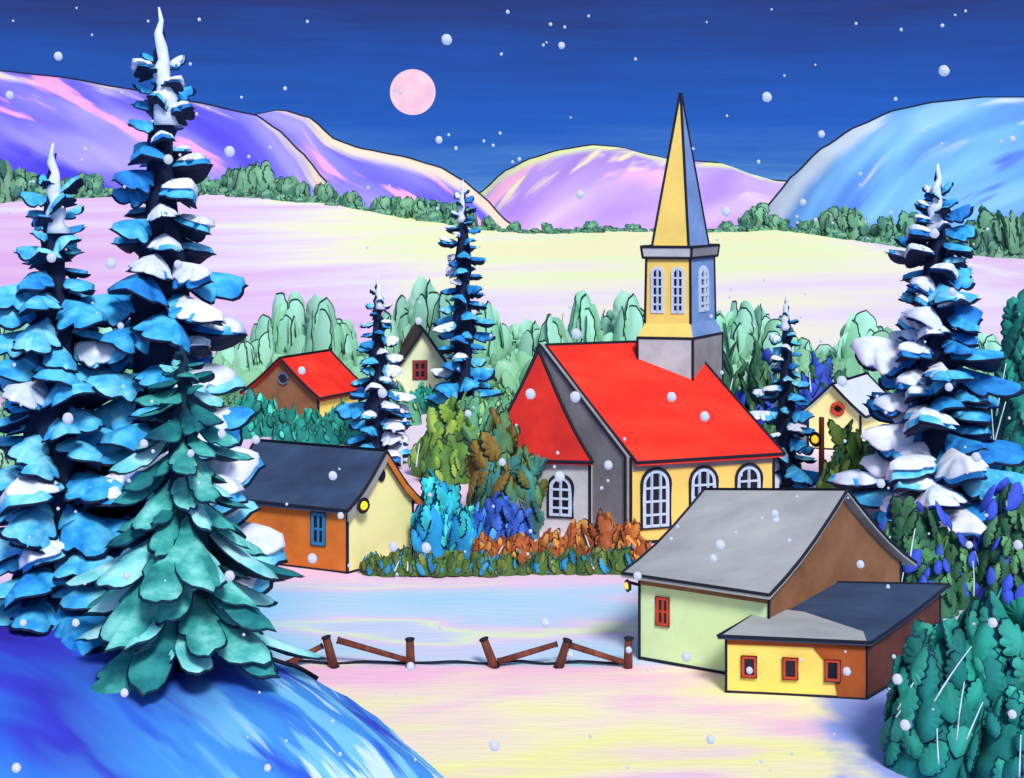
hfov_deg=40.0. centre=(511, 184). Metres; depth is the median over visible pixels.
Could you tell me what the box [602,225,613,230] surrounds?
broadleaf tree
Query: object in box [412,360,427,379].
window
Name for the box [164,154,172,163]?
snowflake
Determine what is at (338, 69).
sky
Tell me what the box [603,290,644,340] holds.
broadleaf tree
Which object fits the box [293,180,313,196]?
broadleaf tree
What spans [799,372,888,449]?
cottage
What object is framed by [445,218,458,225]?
broadleaf tree
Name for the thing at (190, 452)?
snowflake
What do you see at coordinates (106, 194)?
broadleaf tree
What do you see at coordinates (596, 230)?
broadleaf tree
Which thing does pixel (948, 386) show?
snowflake
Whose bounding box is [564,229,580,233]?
broadleaf tree
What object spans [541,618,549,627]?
snowflake
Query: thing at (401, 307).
broadleaf tree
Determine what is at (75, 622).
snowflake
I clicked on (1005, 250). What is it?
broadleaf tree
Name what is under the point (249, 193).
broadleaf tree
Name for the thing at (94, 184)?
broadleaf tree
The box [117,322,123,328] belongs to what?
snowflake
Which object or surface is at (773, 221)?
broadleaf tree
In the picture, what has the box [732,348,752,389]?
shrub
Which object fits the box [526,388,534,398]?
snowflake
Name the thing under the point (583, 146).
hill ridge
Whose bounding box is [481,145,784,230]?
hill
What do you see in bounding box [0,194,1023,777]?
snowy ground
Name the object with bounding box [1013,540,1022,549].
snowflake
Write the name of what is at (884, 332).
broadleaf tree
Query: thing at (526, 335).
broadleaf tree
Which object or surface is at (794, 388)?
shrub
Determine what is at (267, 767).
snowflake
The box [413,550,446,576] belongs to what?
shrub
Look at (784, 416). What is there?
spruce tree
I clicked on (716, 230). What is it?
broadleaf tree
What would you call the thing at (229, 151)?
snowflake
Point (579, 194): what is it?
snowflake
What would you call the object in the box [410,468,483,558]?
shrub
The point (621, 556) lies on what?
shrub
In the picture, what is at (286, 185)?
broadleaf tree
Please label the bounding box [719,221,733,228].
broadleaf tree
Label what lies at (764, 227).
broadleaf tree
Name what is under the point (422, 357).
cottage
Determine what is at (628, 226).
broadleaf tree
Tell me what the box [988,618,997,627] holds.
snowflake
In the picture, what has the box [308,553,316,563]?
snowflake
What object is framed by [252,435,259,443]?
snowflake
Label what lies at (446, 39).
snowflake
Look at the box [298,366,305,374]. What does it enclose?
snowflake
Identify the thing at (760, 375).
shrub
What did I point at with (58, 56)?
snowflake
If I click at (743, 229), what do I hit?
broadleaf tree
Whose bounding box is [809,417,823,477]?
lamp post
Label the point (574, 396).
snowflake
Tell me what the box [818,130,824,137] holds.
snowflake
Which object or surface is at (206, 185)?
broadleaf tree
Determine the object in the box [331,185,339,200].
broadleaf tree
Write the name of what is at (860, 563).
snowflake
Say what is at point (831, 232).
broadleaf tree
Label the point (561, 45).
snowflake
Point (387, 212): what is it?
broadleaf tree
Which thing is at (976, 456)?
snowflake
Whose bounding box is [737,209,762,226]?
broadleaf tree
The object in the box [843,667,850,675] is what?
snowflake
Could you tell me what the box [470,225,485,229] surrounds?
broadleaf tree
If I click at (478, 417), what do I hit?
shrub
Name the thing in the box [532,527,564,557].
shrub
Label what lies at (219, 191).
broadleaf tree
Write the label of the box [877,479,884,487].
snowflake
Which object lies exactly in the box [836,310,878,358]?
broadleaf tree
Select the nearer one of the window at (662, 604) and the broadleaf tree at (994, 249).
the window at (662, 604)
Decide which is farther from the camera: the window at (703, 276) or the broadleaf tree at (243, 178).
the broadleaf tree at (243, 178)
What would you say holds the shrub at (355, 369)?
on the snowy ground
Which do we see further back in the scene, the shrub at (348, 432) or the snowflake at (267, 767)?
the shrub at (348, 432)
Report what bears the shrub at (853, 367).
on the snowy ground
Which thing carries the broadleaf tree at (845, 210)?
on the snowy ground
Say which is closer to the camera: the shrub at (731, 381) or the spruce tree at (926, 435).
the spruce tree at (926, 435)
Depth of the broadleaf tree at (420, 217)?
258.29 m
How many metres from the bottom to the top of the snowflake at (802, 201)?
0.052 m
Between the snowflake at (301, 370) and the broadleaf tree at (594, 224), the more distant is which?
the broadleaf tree at (594, 224)
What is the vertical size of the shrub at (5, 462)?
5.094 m
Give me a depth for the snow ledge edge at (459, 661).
43.98 m
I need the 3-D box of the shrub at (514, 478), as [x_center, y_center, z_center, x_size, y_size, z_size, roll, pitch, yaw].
[-0.329,12.314,59.752,3.773,5.782,3.585,0,0,0]
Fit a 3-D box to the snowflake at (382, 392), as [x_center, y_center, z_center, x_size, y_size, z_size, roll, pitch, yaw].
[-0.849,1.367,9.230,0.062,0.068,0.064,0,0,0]
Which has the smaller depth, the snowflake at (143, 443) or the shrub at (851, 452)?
the snowflake at (143, 443)
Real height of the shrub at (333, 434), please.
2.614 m
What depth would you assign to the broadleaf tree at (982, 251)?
260.06 m
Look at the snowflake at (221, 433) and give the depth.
15.13 m
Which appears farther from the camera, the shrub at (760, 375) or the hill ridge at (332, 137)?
the hill ridge at (332, 137)
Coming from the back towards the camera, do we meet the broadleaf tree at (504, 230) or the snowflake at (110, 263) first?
the broadleaf tree at (504, 230)
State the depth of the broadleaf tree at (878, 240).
259.41 m
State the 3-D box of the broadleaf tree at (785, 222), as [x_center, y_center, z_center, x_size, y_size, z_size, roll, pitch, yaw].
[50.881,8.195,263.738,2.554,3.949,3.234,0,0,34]
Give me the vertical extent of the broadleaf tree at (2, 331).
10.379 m
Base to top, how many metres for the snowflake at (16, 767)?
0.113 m
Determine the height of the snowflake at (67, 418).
0.138 m
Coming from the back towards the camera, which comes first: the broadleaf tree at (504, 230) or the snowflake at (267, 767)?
the broadleaf tree at (504, 230)
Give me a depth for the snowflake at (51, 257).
14.65 m
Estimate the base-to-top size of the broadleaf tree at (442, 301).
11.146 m
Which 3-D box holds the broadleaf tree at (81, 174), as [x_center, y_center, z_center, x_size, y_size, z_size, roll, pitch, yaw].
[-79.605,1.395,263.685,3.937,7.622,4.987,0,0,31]
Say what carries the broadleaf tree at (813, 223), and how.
on the snowy ground
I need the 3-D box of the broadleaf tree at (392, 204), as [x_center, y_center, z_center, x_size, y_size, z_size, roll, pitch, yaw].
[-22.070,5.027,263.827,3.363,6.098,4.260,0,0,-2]
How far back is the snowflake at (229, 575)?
10.20 m
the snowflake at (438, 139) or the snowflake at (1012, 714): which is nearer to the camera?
the snowflake at (1012, 714)
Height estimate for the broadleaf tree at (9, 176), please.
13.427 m
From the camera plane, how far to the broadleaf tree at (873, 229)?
263.07 m
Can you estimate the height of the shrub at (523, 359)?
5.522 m
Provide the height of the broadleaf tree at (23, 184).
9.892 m
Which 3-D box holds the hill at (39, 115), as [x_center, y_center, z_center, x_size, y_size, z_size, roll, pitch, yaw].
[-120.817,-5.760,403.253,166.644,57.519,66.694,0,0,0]
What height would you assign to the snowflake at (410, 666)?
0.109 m
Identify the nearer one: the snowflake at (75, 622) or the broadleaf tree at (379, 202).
the snowflake at (75, 622)
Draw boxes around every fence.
[286,635,414,668]
[479,636,633,668]
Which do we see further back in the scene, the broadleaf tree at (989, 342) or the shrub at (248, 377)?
the broadleaf tree at (989, 342)
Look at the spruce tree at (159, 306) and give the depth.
39.93 m
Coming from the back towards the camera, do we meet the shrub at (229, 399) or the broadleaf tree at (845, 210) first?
the broadleaf tree at (845, 210)
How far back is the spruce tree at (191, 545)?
34.57 m
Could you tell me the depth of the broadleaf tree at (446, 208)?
261.57 m
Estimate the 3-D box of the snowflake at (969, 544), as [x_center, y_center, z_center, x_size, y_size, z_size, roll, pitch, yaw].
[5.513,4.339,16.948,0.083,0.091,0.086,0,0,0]
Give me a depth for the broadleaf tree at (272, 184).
261.79 m
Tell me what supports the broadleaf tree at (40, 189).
on the snowy ground
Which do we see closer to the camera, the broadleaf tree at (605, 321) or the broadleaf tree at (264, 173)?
the broadleaf tree at (605, 321)
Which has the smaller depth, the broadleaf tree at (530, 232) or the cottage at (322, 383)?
the cottage at (322, 383)
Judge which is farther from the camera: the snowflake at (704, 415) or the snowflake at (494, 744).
the snowflake at (494, 744)
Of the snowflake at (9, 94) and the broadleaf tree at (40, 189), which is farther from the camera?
the broadleaf tree at (40, 189)
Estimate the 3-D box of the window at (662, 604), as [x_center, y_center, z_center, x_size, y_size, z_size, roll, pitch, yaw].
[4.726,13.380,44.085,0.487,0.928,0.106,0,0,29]
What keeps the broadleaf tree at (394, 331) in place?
on the snowy ground
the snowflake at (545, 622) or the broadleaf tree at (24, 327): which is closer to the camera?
the snowflake at (545, 622)
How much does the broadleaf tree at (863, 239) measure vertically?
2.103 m
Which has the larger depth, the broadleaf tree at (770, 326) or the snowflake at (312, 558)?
the broadleaf tree at (770, 326)
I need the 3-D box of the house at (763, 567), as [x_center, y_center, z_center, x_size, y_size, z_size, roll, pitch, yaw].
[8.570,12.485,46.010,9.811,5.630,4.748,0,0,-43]
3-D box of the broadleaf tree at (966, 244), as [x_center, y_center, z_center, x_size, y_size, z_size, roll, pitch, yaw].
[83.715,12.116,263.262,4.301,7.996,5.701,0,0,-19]
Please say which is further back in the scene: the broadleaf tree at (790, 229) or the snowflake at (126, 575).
the broadleaf tree at (790, 229)
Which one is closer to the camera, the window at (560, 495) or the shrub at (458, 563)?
the shrub at (458, 563)
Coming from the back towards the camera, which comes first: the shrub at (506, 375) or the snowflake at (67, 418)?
the shrub at (506, 375)
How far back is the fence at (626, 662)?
43.67 m
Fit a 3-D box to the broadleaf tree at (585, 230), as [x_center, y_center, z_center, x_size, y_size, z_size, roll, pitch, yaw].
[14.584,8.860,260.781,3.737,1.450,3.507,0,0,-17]
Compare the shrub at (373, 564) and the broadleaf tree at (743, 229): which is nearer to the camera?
the shrub at (373, 564)
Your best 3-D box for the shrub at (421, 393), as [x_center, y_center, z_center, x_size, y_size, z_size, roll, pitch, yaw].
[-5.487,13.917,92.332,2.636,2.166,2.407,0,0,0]
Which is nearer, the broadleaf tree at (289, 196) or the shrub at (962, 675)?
the shrub at (962, 675)
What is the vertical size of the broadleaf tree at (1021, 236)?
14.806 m
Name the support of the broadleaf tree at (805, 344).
on the snowy ground
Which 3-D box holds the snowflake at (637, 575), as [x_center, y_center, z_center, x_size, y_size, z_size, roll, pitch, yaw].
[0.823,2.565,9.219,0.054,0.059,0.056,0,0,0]
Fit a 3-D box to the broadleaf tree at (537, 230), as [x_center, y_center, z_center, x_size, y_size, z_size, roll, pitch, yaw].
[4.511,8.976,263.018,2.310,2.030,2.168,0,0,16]
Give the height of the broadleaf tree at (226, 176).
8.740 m
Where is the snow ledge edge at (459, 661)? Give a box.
[297,660,618,664]
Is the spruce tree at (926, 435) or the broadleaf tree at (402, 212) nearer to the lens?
the spruce tree at (926, 435)
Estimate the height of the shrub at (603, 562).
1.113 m
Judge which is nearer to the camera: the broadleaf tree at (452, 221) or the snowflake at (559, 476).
the snowflake at (559, 476)
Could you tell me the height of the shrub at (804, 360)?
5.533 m
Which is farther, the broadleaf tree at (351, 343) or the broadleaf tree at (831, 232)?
the broadleaf tree at (831, 232)
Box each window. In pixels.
[277,372,288,384]
[310,512,325,546]
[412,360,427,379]
[547,474,573,518]
[640,467,671,529]
[651,267,663,312]
[655,596,669,627]
[671,267,684,313]
[689,465,718,504]
[698,266,708,311]
[735,463,762,487]
[741,655,756,678]
[782,657,798,680]
[824,659,840,682]
[830,402,844,415]
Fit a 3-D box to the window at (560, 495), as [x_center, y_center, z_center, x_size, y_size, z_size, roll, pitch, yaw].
[2.078,13.339,60.267,1.213,1.909,0.160,0,0,12]
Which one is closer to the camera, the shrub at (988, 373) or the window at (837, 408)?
the window at (837, 408)
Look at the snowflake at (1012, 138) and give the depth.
13.15 m
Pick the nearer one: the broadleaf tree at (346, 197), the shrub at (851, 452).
the shrub at (851, 452)
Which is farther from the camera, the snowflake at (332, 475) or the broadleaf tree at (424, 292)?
the broadleaf tree at (424, 292)
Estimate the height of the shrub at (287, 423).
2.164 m
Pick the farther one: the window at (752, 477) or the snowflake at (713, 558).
the window at (752, 477)
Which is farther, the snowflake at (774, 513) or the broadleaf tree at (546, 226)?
the broadleaf tree at (546, 226)
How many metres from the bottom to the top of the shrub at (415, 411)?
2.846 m
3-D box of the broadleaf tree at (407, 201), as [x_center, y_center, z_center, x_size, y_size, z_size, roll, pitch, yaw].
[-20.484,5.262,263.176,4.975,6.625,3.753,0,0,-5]
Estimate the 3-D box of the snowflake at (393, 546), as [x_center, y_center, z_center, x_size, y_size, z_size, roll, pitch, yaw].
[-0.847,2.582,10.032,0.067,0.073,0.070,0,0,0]
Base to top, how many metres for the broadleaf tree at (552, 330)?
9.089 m
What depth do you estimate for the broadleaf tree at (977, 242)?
260.85 m
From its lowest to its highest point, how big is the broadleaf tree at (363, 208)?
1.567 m
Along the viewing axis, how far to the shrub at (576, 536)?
55.35 m
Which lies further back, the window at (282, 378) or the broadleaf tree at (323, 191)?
the broadleaf tree at (323, 191)
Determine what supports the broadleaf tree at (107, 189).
on the snowy ground
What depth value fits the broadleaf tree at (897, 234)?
259.51 m
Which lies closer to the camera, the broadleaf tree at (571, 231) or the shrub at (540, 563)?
the shrub at (540, 563)
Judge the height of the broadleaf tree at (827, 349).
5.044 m
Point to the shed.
(866, 626)
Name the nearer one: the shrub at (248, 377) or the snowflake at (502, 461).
the snowflake at (502, 461)
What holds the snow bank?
on the snowy ground
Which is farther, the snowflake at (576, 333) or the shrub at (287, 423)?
the shrub at (287, 423)
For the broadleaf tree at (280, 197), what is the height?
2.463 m
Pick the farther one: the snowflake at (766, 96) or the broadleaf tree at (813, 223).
the broadleaf tree at (813, 223)
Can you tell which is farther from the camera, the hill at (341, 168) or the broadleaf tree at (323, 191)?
the hill at (341, 168)
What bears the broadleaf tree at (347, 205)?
on the snowy ground
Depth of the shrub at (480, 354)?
97.87 m
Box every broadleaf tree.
[0,159,21,201]
[0,193,6,202]
[0,327,18,359]
[5,324,28,359]
[12,167,38,201]
[34,186,45,193]
[60,176,70,186]
[76,190,89,197]
[77,172,96,191]
[79,174,104,193]
[88,193,100,197]
[98,327,113,333]
[99,192,111,196]
[102,187,113,192]
[196,183,204,194]
[198,176,212,193]
[208,187,227,194]
[210,178,221,187]
[215,329,259,369]
[219,166,242,192]
[225,165,259,193]
[225,190,244,196]
[238,187,255,197]
[249,159,275,197]
[250,314,277,365]
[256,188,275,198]
[267,178,279,192]
[271,193,287,200]
[271,291,305,351]
[274,175,298,196]
[283,193,292,200]
[289,196,308,202]
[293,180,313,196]
[293,294,343,356]
[307,195,322,202]
[310,181,334,202]
[324,200,339,205]
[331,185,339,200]
[337,318,359,356]
[338,190,358,205]
[342,203,355,207]
[352,193,365,205]
[355,205,369,210]
[369,208,383,212]
[370,195,390,209]
[378,209,392,214]
[382,311,404,353]
[388,195,399,215]
[392,196,413,217]
[393,294,410,325]
[394,207,409,217]
[398,275,438,342]
[409,196,435,218]
[414,214,428,221]
[425,210,443,222]
[426,291,453,361]
[428,199,442,214]
[440,201,457,222]
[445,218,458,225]
[466,207,477,225]
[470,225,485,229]
[473,300,511,356]
[481,215,496,228]
[482,226,493,230]
[497,228,515,231]
[502,323,520,346]
[506,221,520,230]
[511,319,539,354]
[518,230,536,233]
[530,227,541,232]
[532,313,572,354]
[541,222,554,232]
[544,230,564,233]
[546,230,561,233]
[562,289,602,341]
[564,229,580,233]
[582,229,592,232]
[583,220,598,229]
[589,228,604,232]
[600,310,611,336]
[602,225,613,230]
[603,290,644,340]
[611,227,625,231]
[624,223,635,227]
[632,228,647,231]
[710,228,723,231]
[715,310,738,363]
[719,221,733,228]
[722,225,740,231]
[725,300,756,353]
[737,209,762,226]
[737,225,748,231]
[744,225,758,230]
[749,202,769,225]
[754,304,770,350]
[758,224,772,230]
[761,314,799,355]
[763,214,781,229]
[778,226,795,231]
[780,218,791,228]
[794,229,806,233]
[795,220,808,228]
[797,337,821,351]
[806,227,823,235]
[807,217,819,229]
[815,343,837,357]
[817,206,841,231]
[823,226,837,237]
[836,229,851,239]
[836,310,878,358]
[841,205,868,239]
[846,207,869,240]
[856,236,872,242]
[868,224,877,236]
[869,236,882,243]
[871,326,892,338]
[874,215,897,238]
[882,237,895,246]
[894,232,906,248]
[895,210,917,234]
[950,239,971,247]
[964,219,982,255]
[967,204,1009,254]
[973,241,987,256]
[977,332,1001,350]
[986,289,1023,473]
[988,240,1004,257]
[991,210,1020,258]
[1002,246,1008,257]
[1018,212,1023,254]
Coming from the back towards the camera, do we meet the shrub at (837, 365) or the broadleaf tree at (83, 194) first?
the broadleaf tree at (83, 194)
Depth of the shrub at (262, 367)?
97.49 m
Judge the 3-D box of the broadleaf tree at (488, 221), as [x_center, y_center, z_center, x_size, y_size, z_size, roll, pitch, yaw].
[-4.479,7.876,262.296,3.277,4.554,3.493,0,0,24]
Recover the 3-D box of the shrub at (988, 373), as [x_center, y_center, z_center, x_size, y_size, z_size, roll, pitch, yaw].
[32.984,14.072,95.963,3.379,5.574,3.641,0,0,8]
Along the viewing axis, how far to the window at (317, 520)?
54.62 m
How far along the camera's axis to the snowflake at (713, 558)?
9.20 m
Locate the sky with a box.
[0,0,1023,191]
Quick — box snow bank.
[0,625,444,777]
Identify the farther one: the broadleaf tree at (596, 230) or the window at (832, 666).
the broadleaf tree at (596, 230)
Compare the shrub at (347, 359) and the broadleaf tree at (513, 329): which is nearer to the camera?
the shrub at (347, 359)
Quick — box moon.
[390,69,435,114]
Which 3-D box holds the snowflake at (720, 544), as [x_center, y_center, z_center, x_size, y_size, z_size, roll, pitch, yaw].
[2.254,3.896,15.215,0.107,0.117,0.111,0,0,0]
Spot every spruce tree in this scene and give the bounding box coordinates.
[0,143,133,655]
[62,345,327,697]
[63,7,288,616]
[334,274,415,466]
[424,180,504,405]
[750,294,818,487]
[822,163,1023,542]
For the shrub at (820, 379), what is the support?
on the snowy ground
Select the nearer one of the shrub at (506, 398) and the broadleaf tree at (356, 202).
the shrub at (506, 398)
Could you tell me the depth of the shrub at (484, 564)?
53.94 m
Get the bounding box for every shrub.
[0,399,22,468]
[212,352,232,368]
[216,385,245,406]
[232,362,261,385]
[234,387,278,438]
[244,361,266,372]
[267,345,293,367]
[271,404,306,440]
[295,406,331,442]
[319,397,351,444]
[338,351,359,368]
[343,401,365,444]
[349,347,393,401]
[359,551,396,576]
[387,544,418,575]
[389,379,421,425]
[401,395,478,485]
[409,380,438,414]
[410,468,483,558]
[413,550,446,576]
[439,548,473,575]
[458,390,499,432]
[460,404,548,539]
[466,550,499,576]
[469,530,509,558]
[472,350,489,367]
[472,490,534,541]
[482,381,514,411]
[484,348,518,393]
[493,551,530,575]
[498,529,539,562]
[516,351,532,389]
[525,548,561,575]
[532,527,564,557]
[551,546,594,575]
[559,518,595,554]
[588,508,631,550]
[588,545,618,574]
[607,543,634,574]
[622,518,650,559]
[724,341,748,407]
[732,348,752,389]
[738,339,777,438]
[768,356,801,380]
[777,373,798,394]
[793,348,826,380]
[796,351,841,425]
[815,418,872,487]
[830,353,845,376]
[832,357,880,382]
[879,495,983,617]
[879,587,1023,777]
[959,477,1023,606]
[974,369,998,375]
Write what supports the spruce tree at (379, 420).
on the snowy ground
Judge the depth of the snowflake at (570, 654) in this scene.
10.09 m
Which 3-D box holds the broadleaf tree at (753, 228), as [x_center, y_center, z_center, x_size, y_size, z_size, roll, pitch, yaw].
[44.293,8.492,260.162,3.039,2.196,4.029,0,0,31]
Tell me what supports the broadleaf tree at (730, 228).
on the snowy ground
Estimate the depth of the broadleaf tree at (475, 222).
262.34 m
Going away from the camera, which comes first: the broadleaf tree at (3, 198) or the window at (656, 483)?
the window at (656, 483)
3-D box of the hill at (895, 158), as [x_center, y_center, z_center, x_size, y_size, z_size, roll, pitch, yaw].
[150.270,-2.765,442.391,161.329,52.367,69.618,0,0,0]
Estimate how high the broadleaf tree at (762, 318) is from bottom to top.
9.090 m
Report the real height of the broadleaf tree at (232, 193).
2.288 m
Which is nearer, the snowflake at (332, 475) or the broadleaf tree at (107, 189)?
the snowflake at (332, 475)
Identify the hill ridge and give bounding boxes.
[0,70,326,181]
[256,110,510,223]
[479,144,786,192]
[768,96,1023,204]
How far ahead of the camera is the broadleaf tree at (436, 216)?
259.58 m
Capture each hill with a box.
[0,71,338,204]
[257,111,508,228]
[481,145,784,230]
[768,98,1023,229]
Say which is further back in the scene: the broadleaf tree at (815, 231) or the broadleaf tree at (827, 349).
the broadleaf tree at (815, 231)
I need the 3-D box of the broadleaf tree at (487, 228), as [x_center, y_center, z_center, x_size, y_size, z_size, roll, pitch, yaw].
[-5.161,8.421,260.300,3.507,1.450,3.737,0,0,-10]
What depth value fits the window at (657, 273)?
63.44 m
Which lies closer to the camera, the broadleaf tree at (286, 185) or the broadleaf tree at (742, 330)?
the broadleaf tree at (742, 330)
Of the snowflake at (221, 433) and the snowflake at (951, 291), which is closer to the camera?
the snowflake at (951, 291)
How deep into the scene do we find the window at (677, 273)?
63.29 m
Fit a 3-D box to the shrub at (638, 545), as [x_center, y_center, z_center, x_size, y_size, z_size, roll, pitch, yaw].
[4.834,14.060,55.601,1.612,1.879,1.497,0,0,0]
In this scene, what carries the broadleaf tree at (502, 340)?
on the snowy ground
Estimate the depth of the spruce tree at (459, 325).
91.53 m
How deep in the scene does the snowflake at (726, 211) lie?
12.27 m
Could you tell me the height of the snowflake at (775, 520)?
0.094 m
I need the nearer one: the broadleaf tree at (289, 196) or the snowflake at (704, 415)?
the snowflake at (704, 415)
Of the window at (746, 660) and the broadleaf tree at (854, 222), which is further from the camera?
the broadleaf tree at (854, 222)
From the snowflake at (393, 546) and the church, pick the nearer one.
the snowflake at (393, 546)
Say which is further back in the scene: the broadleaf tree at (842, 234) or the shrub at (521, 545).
the broadleaf tree at (842, 234)
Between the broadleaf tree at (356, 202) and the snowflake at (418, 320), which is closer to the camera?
the snowflake at (418, 320)
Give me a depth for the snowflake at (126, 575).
12.39 m
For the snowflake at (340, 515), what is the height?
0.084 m
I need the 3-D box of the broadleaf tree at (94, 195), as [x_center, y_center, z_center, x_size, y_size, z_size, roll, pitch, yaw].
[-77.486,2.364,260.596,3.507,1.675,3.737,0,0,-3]
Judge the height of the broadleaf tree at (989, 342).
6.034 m
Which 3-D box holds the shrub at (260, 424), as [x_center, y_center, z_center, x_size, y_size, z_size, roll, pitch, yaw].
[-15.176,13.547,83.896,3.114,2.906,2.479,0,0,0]
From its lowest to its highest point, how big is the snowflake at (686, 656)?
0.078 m
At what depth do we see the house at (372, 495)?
55.32 m
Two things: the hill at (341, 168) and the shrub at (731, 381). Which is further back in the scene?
the hill at (341, 168)
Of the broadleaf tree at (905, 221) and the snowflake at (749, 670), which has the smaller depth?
the snowflake at (749, 670)
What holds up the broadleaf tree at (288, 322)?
on the snowy ground
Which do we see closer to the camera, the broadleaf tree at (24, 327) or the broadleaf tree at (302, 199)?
the broadleaf tree at (24, 327)
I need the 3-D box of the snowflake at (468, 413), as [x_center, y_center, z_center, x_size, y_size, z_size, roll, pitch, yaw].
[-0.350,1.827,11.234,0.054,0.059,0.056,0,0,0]
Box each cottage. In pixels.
[239,349,358,417]
[389,322,449,393]
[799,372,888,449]
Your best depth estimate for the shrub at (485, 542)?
55.39 m
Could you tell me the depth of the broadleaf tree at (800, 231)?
258.85 m
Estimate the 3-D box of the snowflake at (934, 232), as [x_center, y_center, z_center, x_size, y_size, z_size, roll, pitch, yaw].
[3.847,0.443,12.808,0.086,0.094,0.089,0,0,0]
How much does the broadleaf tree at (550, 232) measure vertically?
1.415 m
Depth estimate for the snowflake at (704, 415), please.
13.32 m
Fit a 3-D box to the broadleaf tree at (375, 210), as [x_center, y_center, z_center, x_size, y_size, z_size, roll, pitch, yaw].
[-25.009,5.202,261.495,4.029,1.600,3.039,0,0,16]
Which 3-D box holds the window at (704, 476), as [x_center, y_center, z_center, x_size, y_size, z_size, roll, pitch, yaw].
[8.111,13.092,59.512,1.371,2.455,0.160,0,0,-17]
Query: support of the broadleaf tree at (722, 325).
on the snowy ground
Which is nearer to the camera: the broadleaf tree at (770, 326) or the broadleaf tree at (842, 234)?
the broadleaf tree at (770, 326)
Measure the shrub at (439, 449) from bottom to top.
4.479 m
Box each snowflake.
[5,91,13,98]
[12,763,20,772]
[20,619,26,625]
[47,253,55,262]
[54,51,62,60]
[62,413,72,423]
[72,619,79,626]
[105,258,115,268]
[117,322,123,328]
[120,688,128,696]
[123,572,129,579]
[140,439,147,447]
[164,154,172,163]
[174,260,181,268]
[187,449,193,456]
[218,429,225,437]
[224,146,234,156]
[225,570,234,580]
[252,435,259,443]
[264,764,270,771]
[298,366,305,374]
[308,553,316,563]
[329,471,336,479]
[337,512,343,518]
[378,388,386,397]
[389,542,397,551]
[407,662,414,670]
[415,317,421,324]
[422,542,430,552]
[435,136,442,143]
[442,34,451,44]
[465,410,471,416]
[489,739,499,750]
[499,458,505,465]
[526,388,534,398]
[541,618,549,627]
[555,471,564,481]
[558,42,564,48]
[567,651,573,657]
[570,391,579,401]
[571,328,580,338]
[576,190,583,198]
[604,460,612,469]
[626,646,631,652]
[634,571,641,579]
[667,392,675,401]
[682,652,690,661]
[700,411,708,420]
[706,735,714,743]
[710,554,716,562]
[715,539,724,549]
[721,207,730,216]
[746,667,752,673]
[762,92,771,101]
[771,510,778,517]
[772,517,779,522]
[800,199,805,204]
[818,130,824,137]
[837,376,846,386]
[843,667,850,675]
[857,560,863,567]
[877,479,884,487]
[892,674,902,684]
[900,719,909,729]
[930,228,938,237]
[939,65,949,75]
[945,383,952,390]
[948,287,955,295]
[966,541,972,548]
[971,452,980,461]
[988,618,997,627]
[1008,710,1016,718]
[1009,135,1015,141]
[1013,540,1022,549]
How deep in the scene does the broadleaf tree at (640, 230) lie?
259.22 m
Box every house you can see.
[241,439,423,573]
[620,488,917,673]
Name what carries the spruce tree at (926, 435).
on the snowy ground
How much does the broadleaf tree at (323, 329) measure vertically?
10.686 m
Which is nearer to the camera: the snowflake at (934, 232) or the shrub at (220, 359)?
the snowflake at (934, 232)
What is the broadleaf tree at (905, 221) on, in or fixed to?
on the snowy ground
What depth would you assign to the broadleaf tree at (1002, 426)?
65.40 m
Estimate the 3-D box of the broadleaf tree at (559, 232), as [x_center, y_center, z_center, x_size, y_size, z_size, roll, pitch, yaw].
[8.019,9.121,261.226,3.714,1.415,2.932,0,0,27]
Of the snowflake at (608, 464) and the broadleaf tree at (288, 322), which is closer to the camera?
the snowflake at (608, 464)
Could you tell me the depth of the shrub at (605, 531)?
55.30 m
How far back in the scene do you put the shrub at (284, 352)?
95.85 m
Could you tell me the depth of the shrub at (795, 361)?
96.03 m
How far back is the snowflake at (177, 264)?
14.60 m
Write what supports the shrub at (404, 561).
on the snowy ground
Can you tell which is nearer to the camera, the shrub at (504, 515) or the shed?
the shed
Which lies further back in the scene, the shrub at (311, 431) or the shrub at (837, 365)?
the shrub at (837, 365)
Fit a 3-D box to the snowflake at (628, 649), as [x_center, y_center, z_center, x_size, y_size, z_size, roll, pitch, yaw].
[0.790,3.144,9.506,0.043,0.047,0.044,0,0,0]
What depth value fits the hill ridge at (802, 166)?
469.55 m
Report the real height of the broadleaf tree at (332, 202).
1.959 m
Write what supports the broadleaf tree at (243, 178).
on the snowy ground
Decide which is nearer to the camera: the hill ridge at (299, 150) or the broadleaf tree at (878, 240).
the broadleaf tree at (878, 240)
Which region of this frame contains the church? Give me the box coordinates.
[507,93,785,542]
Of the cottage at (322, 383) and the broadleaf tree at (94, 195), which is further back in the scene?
the broadleaf tree at (94, 195)
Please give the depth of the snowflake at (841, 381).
10.60 m
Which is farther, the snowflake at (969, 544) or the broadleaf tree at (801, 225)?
the broadleaf tree at (801, 225)
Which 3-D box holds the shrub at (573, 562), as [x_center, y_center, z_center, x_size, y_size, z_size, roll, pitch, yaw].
[2.410,14.458,54.264,1.706,1.088,1.040,0,0,11]
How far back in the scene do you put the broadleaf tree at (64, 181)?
262.71 m
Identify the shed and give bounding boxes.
[717,581,950,699]
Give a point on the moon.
(417, 89)
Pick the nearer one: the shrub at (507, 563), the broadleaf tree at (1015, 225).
the shrub at (507, 563)
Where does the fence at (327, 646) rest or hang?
on the snowy ground
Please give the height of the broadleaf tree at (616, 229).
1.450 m
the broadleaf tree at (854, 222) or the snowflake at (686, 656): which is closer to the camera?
the snowflake at (686, 656)

